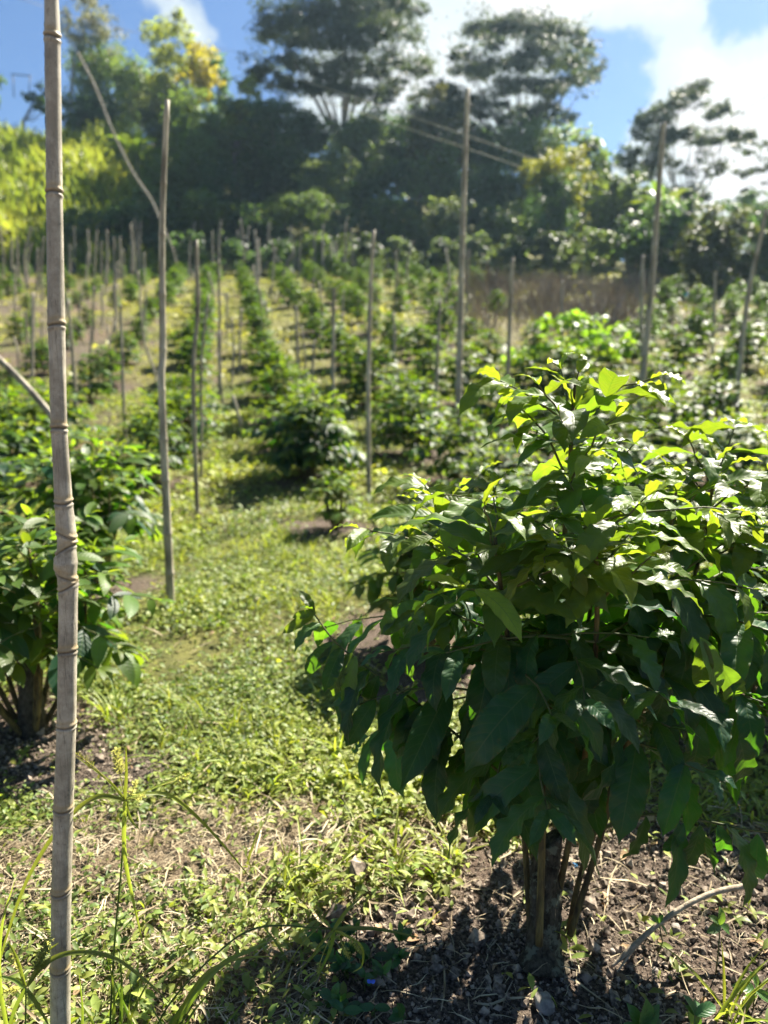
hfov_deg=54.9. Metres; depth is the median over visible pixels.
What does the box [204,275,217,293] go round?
coffee bush
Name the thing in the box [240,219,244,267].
wooden stake
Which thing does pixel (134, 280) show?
coffee bush
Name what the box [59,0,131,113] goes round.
hillside tree
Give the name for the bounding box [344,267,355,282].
coffee bush
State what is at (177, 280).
coffee bush
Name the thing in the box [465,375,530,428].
coffee bush
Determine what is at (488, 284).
dry brush
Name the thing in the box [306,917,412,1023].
dayflower
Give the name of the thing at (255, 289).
coffee bush
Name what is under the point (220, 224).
wooden stake
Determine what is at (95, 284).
coffee bush
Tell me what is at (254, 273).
wooden stake
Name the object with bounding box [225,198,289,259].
hillside tree
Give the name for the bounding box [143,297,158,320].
coffee bush
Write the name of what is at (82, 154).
hill grass
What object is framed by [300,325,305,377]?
wooden stake
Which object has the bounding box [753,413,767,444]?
coffee bush
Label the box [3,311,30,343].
coffee bush
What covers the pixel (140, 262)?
wooden stake
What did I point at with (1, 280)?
coffee bush
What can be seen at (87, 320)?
coffee bush
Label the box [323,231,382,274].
understory shrub
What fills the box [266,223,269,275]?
wooden stake
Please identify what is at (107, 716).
grass clump
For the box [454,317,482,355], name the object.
coffee bush
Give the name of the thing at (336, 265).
coffee bush
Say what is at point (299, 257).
wooden stake
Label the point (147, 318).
coffee bush
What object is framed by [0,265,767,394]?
field grass
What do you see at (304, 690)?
ground cover
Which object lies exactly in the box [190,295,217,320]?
coffee bush
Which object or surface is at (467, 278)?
wooden stake
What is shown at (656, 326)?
coffee bush
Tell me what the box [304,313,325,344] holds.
coffee bush
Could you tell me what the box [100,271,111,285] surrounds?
coffee bush
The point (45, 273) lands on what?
coffee bush
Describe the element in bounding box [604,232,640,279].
understory shrub
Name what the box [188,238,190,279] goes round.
wooden stake
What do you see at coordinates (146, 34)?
power line
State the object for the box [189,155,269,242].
hillside tree
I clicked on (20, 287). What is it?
coffee bush
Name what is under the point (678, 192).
banana plant
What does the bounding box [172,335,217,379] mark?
coffee bush
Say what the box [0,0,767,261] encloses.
sky
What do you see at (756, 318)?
coffee bush
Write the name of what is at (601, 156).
hillside tree
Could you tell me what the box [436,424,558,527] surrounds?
coffee bush
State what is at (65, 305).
wooden stake
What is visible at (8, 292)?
coffee bush
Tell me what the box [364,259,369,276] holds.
coffee bush
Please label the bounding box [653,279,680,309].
coffee bush
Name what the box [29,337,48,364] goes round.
coffee bush
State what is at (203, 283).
coffee bush
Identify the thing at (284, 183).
hillside tree
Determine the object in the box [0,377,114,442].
coffee bush
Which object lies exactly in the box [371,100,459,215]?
hillside tree
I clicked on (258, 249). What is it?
wooden stake
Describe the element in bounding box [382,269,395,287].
coffee bush
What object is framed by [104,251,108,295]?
wooden stake
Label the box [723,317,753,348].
coffee bush
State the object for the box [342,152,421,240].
hillside tree
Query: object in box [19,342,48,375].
coffee bush
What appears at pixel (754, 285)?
coffee bush
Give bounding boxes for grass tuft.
[45,942,249,1023]
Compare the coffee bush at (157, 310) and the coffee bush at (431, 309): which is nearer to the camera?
the coffee bush at (431, 309)
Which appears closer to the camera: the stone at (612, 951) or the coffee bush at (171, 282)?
the stone at (612, 951)
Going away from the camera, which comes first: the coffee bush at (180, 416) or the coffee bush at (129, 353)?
the coffee bush at (180, 416)
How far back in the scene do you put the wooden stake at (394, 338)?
14.04 m
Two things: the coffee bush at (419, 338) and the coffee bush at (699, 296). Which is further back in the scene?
the coffee bush at (699, 296)
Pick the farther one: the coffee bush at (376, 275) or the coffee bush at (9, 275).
the coffee bush at (376, 275)
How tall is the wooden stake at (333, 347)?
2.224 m
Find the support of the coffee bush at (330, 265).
on the ground at (142, 582)
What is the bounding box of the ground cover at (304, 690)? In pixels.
[0,508,767,1023]
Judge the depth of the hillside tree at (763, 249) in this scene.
34.31 m
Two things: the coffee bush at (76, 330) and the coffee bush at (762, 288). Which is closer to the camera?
the coffee bush at (76, 330)
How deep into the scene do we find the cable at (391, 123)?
50.94 m
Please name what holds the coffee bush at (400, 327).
on the ground at (142, 582)
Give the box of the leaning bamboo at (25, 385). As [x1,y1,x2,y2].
[0,356,49,418]
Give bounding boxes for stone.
[533,986,542,991]
[534,991,554,1015]
[610,948,615,954]
[671,923,680,932]
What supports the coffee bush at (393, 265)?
on the ground at (142, 582)
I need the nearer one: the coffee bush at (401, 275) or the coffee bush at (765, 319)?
the coffee bush at (765, 319)
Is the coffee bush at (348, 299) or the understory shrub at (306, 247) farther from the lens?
the understory shrub at (306, 247)
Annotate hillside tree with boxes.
[0,75,6,103]
[0,225,26,244]
[20,79,44,131]
[36,204,89,248]
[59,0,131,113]
[61,30,158,135]
[61,91,124,134]
[67,203,149,252]
[120,174,183,253]
[121,76,203,155]
[125,82,290,203]
[132,201,187,256]
[136,144,200,222]
[138,7,198,125]
[171,186,235,258]
[175,40,225,105]
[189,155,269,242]
[192,49,233,120]
[214,73,263,230]
[215,91,339,214]
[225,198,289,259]
[239,148,323,239]
[258,186,337,259]
[285,140,366,235]
[301,103,402,233]
[312,201,375,253]
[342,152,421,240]
[359,189,425,256]
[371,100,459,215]
[391,137,479,237]
[404,83,479,199]
[410,192,478,258]
[443,159,523,239]
[449,114,520,208]
[468,197,533,256]
[493,108,583,209]
[494,175,555,242]
[531,160,626,247]
[558,120,621,261]
[585,204,675,262]
[586,168,653,269]
[605,188,703,286]
[666,198,767,295]
[669,213,749,251]
[715,187,767,238]
[739,200,767,286]
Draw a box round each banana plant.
[104,132,161,188]
[583,181,648,266]
[620,181,691,255]
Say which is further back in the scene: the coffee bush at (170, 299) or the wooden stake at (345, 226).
the wooden stake at (345, 226)
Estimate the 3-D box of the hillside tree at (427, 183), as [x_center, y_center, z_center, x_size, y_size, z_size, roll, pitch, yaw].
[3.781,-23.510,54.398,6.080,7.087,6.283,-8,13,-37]
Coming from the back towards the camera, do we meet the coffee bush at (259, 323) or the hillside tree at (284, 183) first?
the hillside tree at (284, 183)
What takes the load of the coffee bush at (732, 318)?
on the ground at (142, 582)
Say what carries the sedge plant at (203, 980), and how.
on the ground at (142, 582)
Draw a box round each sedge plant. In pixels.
[0,881,170,1023]
[1,747,252,1023]
[157,898,423,1023]
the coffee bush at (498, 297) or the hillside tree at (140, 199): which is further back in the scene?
the hillside tree at (140, 199)
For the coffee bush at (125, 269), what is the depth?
39.65 m
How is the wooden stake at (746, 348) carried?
on the ground at (142, 582)
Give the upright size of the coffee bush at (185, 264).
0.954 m
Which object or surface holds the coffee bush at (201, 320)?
on the ground at (142, 582)
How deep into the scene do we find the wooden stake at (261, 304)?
19.65 m
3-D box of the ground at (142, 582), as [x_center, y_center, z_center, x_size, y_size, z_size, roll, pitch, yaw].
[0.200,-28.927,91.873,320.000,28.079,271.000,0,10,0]
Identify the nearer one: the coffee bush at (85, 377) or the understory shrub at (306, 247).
the coffee bush at (85, 377)
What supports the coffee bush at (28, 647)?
on the ground at (142, 582)
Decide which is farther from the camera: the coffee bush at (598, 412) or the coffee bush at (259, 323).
the coffee bush at (259, 323)
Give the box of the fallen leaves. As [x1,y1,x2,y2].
[0,583,767,1023]
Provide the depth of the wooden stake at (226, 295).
20.72 m
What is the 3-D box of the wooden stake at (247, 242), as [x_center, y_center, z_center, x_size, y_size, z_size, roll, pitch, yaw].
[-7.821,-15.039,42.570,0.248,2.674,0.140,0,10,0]
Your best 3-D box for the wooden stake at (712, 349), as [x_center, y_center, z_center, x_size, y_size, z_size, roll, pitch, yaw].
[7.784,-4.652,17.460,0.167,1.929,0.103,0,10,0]
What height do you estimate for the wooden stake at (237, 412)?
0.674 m
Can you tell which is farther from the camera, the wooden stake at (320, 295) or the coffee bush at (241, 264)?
the coffee bush at (241, 264)
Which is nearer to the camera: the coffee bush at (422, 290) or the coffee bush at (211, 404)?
the coffee bush at (211, 404)
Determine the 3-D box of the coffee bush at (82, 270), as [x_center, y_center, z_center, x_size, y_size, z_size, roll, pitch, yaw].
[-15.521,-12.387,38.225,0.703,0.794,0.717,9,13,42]
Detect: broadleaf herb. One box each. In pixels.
[624,994,715,1023]
[650,914,666,953]
[707,906,767,1010]
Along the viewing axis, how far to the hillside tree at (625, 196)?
44.78 m
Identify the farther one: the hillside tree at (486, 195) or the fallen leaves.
the hillside tree at (486, 195)
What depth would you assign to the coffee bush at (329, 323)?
18.21 m
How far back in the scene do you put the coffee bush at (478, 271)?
31.61 m
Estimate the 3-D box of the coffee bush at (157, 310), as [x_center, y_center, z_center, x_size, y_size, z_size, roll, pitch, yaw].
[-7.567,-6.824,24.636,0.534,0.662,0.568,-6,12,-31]
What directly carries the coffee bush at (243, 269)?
on the ground at (142, 582)
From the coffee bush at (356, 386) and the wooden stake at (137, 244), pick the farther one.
the wooden stake at (137, 244)
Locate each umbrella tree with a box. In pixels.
[234,0,439,218]
[415,0,609,178]
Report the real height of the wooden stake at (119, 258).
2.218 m
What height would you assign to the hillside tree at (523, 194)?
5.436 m
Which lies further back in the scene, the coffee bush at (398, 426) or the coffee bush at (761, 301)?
the coffee bush at (761, 301)
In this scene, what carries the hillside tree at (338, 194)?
on the ground at (142, 582)
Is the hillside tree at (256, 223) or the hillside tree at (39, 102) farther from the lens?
the hillside tree at (39, 102)
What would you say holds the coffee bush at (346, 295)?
on the ground at (142, 582)
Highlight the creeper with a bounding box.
[516,144,599,272]
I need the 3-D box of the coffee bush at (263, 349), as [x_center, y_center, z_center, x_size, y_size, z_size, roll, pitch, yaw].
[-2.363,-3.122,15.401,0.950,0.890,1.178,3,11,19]
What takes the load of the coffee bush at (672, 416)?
on the ground at (142, 582)
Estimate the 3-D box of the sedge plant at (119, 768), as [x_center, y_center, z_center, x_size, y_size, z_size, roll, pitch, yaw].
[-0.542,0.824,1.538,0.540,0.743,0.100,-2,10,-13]
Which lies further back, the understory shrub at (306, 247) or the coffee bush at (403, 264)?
the understory shrub at (306, 247)
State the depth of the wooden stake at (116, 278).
22.73 m
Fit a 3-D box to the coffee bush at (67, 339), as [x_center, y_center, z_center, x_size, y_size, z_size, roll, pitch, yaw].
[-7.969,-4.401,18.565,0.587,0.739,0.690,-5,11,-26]
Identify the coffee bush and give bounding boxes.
[0,264,7,274]
[0,276,6,289]
[0,278,17,297]
[0,359,24,397]
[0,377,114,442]
[0,378,78,487]
[0,415,51,506]
[0,426,173,583]
[0,500,175,738]
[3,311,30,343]
[4,272,16,285]
[10,277,25,295]
[11,266,22,278]
[19,293,30,309]
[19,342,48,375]
[20,264,33,276]
[22,309,38,332]
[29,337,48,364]
[34,272,46,285]
[39,266,46,282]
[64,272,74,289]
[65,291,73,310]
[65,322,78,349]
[66,353,118,400]
[67,318,85,339]
[68,275,76,288]
[69,290,85,307]
[76,265,89,278]
[77,304,95,327]
[78,281,92,299]
[81,345,130,383]
[87,264,96,277]
[88,280,98,293]
[91,275,103,290]
[98,398,201,486]
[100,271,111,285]
[103,270,113,282]
[106,290,120,308]
[107,329,143,365]
[117,263,126,277]
[119,278,137,295]
[120,379,230,456]
[122,283,141,302]
[129,274,138,289]
[129,317,149,344]
[131,307,153,326]
[134,271,146,285]
[141,365,228,423]
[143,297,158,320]
[146,263,155,278]
[152,297,158,312]
[153,281,178,305]
[154,273,178,297]
[165,269,187,295]
[166,319,216,362]
[167,268,184,288]
[170,265,184,281]
[172,262,188,281]
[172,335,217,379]
[180,261,188,275]
[188,303,215,341]
[188,312,216,346]
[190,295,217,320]
[191,287,211,311]
[191,288,216,313]
[191,294,218,330]
[192,276,211,298]
[199,264,216,285]
[200,267,215,287]
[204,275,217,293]
[209,262,223,283]
[233,260,252,279]
[235,267,253,283]
[235,273,250,289]
[236,275,246,294]
[236,289,264,319]
[241,276,258,294]
[242,283,253,305]
[242,304,265,330]
[242,307,278,351]
[242,379,365,481]
[243,286,270,314]
[244,330,285,366]
[244,360,321,416]
[244,382,344,443]
[246,348,307,401]
[247,340,292,380]
[267,262,278,277]
[267,266,279,281]
[273,263,290,280]
[273,267,293,285]
[276,275,288,296]
[279,273,300,296]
[279,279,299,307]
[282,352,767,977]
[291,288,306,314]
[295,260,304,276]
[298,295,329,332]
[298,465,373,529]
[299,289,317,320]
[300,260,311,279]
[303,262,316,283]
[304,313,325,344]
[307,266,326,285]
[314,271,328,290]
[315,313,346,350]
[315,326,359,368]
[322,336,386,385]
[324,276,334,295]
[324,278,341,301]
[327,256,339,276]
[330,259,343,279]
[330,279,350,307]
[337,281,358,314]
[338,263,350,282]
[339,282,367,317]
[341,342,406,400]
[342,499,483,654]
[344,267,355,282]
[348,290,367,322]
[351,267,364,286]
[354,270,368,293]
[355,257,366,272]
[358,368,454,427]
[359,303,386,332]
[363,279,376,295]
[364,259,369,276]
[366,262,382,281]
[366,283,386,306]
[371,376,457,456]
[377,312,403,347]
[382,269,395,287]
[384,285,410,315]
[384,320,413,356]
[388,261,400,276]
[393,267,410,291]
[396,323,450,371]
[400,260,415,277]
[401,404,499,484]
[402,276,423,303]
[408,261,422,282]
[408,348,449,390]
[415,266,428,285]
[415,283,430,307]
[418,282,443,309]
[419,294,446,328]
[423,267,441,286]
[425,303,456,344]
[426,341,511,403]
[429,271,443,289]
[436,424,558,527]
[440,273,456,293]
[441,263,457,281]
[441,285,469,315]
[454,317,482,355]
[457,261,469,276]
[464,329,512,366]
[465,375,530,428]
[469,265,476,280]
[469,270,485,291]
[469,390,591,463]
[483,289,505,315]
[490,453,631,547]
[494,338,600,410]
[500,346,546,384]
[520,320,551,356]
[547,409,693,494]
[553,329,593,369]
[568,311,591,347]
[569,371,645,433]
[584,335,632,375]
[611,384,725,450]
[612,317,654,364]
[625,348,682,409]
[633,304,665,343]
[649,322,703,373]
[651,303,670,332]
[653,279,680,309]
[653,411,767,485]
[661,298,680,322]
[662,465,767,725]
[665,274,685,300]
[667,309,719,356]
[667,370,753,422]
[682,283,709,313]
[695,286,712,305]
[695,313,718,343]
[695,346,744,394]
[696,296,720,327]
[714,319,767,369]
[717,293,743,327]
[722,283,742,313]
[723,278,750,305]
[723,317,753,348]
[735,309,767,341]
[743,275,763,299]
[749,289,767,319]
[753,283,767,310]
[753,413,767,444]
[756,401,767,411]
[759,311,767,331]
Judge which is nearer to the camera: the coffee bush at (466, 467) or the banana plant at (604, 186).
the coffee bush at (466, 467)
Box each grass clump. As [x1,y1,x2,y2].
[76,681,131,723]
[330,546,363,558]
[657,941,767,1023]
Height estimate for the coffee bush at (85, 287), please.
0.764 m
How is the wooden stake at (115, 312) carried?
on the ground at (142, 582)
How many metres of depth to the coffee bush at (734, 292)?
25.45 m
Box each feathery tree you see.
[607,77,761,208]
[729,140,767,207]
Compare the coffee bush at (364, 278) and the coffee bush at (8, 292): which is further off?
the coffee bush at (364, 278)
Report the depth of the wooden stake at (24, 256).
34.91 m
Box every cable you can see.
[257,82,518,166]
[281,73,537,160]
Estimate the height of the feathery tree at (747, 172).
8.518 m
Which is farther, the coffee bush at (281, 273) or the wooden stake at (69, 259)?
the wooden stake at (69, 259)
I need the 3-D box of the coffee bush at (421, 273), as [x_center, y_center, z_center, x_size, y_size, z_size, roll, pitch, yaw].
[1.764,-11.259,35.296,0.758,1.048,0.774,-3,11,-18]
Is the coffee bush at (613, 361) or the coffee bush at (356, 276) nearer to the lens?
the coffee bush at (613, 361)
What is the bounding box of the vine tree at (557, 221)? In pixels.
[518,167,582,251]
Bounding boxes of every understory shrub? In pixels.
[165,228,209,273]
[211,237,261,274]
[247,238,295,274]
[289,231,342,271]
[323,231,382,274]
[374,236,415,272]
[413,235,457,272]
[450,230,500,276]
[491,232,531,275]
[514,229,568,276]
[540,237,599,278]
[565,226,624,281]
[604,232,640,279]
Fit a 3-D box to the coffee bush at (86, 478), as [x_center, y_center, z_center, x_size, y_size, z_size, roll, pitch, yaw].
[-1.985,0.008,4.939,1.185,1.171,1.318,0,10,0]
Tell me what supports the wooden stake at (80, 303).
on the ground at (142, 582)
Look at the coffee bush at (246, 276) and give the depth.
33.21 m
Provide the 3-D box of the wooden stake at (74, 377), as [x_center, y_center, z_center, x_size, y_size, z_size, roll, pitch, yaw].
[-5.305,-2.639,12.608,0.078,1.885,0.078,6,12,29]
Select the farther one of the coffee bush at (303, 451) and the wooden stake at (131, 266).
the wooden stake at (131, 266)
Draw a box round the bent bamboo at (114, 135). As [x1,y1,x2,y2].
[77,52,177,269]
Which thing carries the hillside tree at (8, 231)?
on the ground at (142, 582)
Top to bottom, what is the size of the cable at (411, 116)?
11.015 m
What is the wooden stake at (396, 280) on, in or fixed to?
on the ground at (142, 582)
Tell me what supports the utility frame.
on the ground at (142, 582)
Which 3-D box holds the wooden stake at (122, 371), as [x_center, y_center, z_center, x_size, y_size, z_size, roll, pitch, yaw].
[-3.810,-1.995,10.793,0.097,1.986,0.062,0,10,0]
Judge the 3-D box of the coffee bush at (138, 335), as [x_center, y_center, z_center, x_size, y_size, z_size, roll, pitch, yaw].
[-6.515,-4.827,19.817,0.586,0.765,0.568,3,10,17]
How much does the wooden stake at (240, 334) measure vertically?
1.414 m
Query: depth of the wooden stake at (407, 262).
31.48 m
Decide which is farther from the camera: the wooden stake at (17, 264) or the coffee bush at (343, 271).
the coffee bush at (343, 271)
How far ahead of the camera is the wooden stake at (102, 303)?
22.17 m
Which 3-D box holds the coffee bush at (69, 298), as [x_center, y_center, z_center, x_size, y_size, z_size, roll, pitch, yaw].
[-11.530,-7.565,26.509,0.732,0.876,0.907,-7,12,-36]
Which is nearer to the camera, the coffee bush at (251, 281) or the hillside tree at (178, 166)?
the coffee bush at (251, 281)
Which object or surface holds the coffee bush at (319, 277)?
on the ground at (142, 582)
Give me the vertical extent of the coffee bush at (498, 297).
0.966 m
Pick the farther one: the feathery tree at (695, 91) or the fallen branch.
the feathery tree at (695, 91)
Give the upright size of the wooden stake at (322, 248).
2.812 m
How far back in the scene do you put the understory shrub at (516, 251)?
41.86 m
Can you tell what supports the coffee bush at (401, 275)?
on the ground at (142, 582)
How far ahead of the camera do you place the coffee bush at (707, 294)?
27.07 m
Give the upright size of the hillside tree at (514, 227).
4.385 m
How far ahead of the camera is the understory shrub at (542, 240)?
38.97 m
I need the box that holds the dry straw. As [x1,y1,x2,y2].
[0,491,767,1023]
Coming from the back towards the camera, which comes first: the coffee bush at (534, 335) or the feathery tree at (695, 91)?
the feathery tree at (695, 91)
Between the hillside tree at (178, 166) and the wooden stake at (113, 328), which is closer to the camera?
the wooden stake at (113, 328)
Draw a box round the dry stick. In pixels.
[610,883,743,971]
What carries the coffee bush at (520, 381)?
on the ground at (142, 582)
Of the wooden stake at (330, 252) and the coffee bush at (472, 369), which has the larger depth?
the wooden stake at (330, 252)
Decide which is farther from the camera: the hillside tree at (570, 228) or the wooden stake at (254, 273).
the hillside tree at (570, 228)
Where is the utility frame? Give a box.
[11,73,30,97]
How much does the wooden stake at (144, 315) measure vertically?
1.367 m
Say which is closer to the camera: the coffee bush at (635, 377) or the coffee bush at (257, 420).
the coffee bush at (257, 420)
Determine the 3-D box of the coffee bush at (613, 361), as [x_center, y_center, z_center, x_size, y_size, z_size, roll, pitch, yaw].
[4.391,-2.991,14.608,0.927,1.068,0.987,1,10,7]
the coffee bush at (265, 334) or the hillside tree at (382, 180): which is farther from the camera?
the hillside tree at (382, 180)
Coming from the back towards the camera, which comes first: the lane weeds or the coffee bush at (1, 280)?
the coffee bush at (1, 280)
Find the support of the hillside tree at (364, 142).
on the ground at (142, 582)
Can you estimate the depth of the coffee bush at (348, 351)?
14.57 m
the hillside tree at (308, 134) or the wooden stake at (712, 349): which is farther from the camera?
the hillside tree at (308, 134)
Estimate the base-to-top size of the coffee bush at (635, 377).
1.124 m
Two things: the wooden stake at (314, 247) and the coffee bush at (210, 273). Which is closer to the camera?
the coffee bush at (210, 273)
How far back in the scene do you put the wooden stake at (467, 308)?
20.36 m
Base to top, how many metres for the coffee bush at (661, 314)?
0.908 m
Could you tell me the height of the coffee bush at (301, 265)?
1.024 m
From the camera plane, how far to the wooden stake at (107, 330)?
14.80 m
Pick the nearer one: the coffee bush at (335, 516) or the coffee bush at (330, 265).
the coffee bush at (335, 516)
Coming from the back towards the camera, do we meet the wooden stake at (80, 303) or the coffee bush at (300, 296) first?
the coffee bush at (300, 296)
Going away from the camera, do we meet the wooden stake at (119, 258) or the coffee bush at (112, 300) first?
the coffee bush at (112, 300)
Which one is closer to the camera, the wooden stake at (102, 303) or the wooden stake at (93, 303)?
the wooden stake at (93, 303)
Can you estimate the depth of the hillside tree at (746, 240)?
60.53 m
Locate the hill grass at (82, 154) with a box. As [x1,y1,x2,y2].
[0,117,261,273]
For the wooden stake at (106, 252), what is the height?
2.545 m
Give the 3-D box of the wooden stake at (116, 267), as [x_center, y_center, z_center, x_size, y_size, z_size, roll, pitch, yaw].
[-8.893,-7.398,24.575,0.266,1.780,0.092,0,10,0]
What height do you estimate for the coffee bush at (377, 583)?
0.903 m
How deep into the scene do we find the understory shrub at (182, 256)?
41.68 m
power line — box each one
[24,0,277,59]
[652,95,767,163]
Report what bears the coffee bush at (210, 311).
on the ground at (142, 582)
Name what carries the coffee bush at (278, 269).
on the ground at (142, 582)
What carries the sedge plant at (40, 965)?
on the ground at (142, 582)
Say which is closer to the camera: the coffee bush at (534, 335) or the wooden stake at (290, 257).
the coffee bush at (534, 335)
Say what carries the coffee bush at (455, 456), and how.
on the ground at (142, 582)
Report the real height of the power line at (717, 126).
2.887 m
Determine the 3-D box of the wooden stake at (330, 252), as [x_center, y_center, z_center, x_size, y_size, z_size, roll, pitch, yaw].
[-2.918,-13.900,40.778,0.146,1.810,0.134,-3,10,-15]
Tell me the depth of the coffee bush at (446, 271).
36.45 m
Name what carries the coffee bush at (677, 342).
on the ground at (142, 582)
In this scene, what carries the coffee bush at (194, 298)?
on the ground at (142, 582)
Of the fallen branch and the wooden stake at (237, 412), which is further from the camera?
the fallen branch
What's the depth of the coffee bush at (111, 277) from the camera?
36.20 m
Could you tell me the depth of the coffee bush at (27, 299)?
27.28 m
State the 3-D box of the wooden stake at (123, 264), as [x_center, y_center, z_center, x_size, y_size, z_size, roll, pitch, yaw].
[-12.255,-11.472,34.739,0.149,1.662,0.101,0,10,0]
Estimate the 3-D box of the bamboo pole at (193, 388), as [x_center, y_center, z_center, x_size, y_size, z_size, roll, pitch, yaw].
[-1.756,-1.169,6.930,0.140,2.630,0.073,-2,10,-12]
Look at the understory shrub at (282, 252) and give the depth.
41.77 m
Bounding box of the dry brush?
[435,259,767,344]
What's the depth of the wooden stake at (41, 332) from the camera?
16.84 m
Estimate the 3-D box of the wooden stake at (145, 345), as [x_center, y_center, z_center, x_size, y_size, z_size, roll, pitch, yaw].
[-4.472,-3.136,14.166,0.362,1.880,0.072,0,10,0]
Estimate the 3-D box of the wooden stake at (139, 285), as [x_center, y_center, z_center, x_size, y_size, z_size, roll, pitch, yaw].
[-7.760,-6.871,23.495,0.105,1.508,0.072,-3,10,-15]
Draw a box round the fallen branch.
[707,319,759,335]
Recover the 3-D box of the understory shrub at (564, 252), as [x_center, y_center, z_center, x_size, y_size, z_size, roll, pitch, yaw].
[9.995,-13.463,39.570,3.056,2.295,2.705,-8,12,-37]
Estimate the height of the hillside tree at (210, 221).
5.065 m
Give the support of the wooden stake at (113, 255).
on the ground at (142, 582)
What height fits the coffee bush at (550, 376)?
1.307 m
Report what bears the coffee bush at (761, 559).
on the ground at (142, 582)
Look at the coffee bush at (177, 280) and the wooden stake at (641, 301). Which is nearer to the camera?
the wooden stake at (641, 301)
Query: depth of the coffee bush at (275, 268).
37.63 m
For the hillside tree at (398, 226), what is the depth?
48.65 m
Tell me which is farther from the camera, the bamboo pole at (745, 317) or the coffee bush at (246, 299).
the coffee bush at (246, 299)
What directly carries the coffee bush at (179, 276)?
on the ground at (142, 582)
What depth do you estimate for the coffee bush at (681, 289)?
28.62 m
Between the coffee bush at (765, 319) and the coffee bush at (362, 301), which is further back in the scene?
the coffee bush at (362, 301)
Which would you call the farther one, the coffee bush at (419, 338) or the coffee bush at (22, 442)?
the coffee bush at (419, 338)
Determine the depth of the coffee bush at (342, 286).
27.44 m
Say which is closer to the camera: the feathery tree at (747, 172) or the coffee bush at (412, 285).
the coffee bush at (412, 285)
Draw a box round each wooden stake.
[0,230,4,278]
[10,237,13,280]
[13,266,15,324]
[13,337,19,373]
[16,237,20,285]
[23,227,31,289]
[24,312,27,368]
[26,242,31,279]
[30,292,33,387]
[34,294,36,338]
[36,248,38,291]
[40,237,43,301]
[40,320,42,360]
[65,293,66,330]
[66,300,78,406]
[69,243,70,283]
[73,227,75,271]
[78,293,82,338]
[85,253,88,284]
[86,229,90,277]
[88,330,91,388]
[91,286,94,343]
[93,230,97,277]
[100,241,101,282]
[101,285,103,326]
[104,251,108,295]
[106,230,108,284]
[106,326,110,369]
[109,322,115,365]
[112,262,118,314]
[113,237,114,276]
[114,283,116,338]
[115,270,117,311]
[119,237,120,280]
[119,305,126,439]
[122,249,123,283]
[130,223,132,275]
[130,225,134,278]
[134,219,138,270]
[137,271,141,305]
[138,297,157,388]
[139,221,141,270]
[143,253,145,287]
[143,290,146,334]
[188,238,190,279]
[192,272,202,303]
[199,295,209,481]
[207,273,213,311]
[211,232,213,263]
[217,260,221,399]
[217,330,224,406]
[218,220,221,275]
[225,292,227,336]
[231,317,234,382]
[231,395,243,435]
[238,308,241,370]
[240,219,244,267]
[246,226,249,269]
[252,265,257,286]
[254,230,258,285]
[257,239,260,279]
[258,287,263,332]
[264,299,269,336]
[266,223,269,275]
[269,247,275,299]
[271,238,273,264]
[282,250,294,281]
[287,225,292,272]
[293,235,294,274]
[294,305,297,391]
[298,341,300,378]
[299,238,300,277]
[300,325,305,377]
[310,340,315,407]
[313,231,315,268]
[318,281,323,331]
[322,225,324,276]
[330,243,331,273]
[331,287,334,423]
[334,241,337,270]
[341,289,344,331]
[344,223,346,263]
[351,228,353,268]
[392,312,395,387]
[394,251,397,308]
[406,240,413,293]
[433,300,440,437]
[443,289,445,343]
[444,249,450,300]
[465,295,469,330]
[466,250,469,294]
[560,280,562,345]
[639,255,643,373]
[710,272,716,354]
[745,280,749,358]
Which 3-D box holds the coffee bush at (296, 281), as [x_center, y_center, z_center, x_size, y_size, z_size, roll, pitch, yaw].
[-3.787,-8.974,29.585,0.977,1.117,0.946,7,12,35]
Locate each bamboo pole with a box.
[43,0,78,1023]
[157,99,174,608]
[191,240,199,518]
[366,230,374,502]
[454,88,469,442]
[502,257,513,449]
[633,122,665,446]
[734,210,767,427]
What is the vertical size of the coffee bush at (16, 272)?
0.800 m
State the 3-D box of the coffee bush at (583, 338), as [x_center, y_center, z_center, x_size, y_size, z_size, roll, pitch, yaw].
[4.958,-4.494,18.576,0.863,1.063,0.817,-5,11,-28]
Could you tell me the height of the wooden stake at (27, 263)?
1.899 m
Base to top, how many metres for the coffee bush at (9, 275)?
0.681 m
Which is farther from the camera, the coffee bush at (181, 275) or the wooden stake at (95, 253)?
the wooden stake at (95, 253)
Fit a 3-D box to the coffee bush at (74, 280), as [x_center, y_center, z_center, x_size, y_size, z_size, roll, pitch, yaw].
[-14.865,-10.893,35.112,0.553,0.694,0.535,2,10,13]
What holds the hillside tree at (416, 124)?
on the ground at (142, 582)
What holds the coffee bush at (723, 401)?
on the ground at (142, 582)
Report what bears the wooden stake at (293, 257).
on the ground at (142, 582)
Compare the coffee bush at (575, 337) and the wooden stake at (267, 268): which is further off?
the wooden stake at (267, 268)
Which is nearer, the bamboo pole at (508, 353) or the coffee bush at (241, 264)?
the bamboo pole at (508, 353)
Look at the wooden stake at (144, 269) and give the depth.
33.44 m
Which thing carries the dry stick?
on the ground at (142, 582)
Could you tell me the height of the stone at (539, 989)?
0.019 m
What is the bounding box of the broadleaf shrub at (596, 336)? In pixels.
[502,309,640,388]
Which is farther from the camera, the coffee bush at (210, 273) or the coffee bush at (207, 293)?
the coffee bush at (210, 273)
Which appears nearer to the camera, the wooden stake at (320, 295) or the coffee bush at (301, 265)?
the wooden stake at (320, 295)
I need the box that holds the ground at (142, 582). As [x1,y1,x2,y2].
[0,144,767,1023]
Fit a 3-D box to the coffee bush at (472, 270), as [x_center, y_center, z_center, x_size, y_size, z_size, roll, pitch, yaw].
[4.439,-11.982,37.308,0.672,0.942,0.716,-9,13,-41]

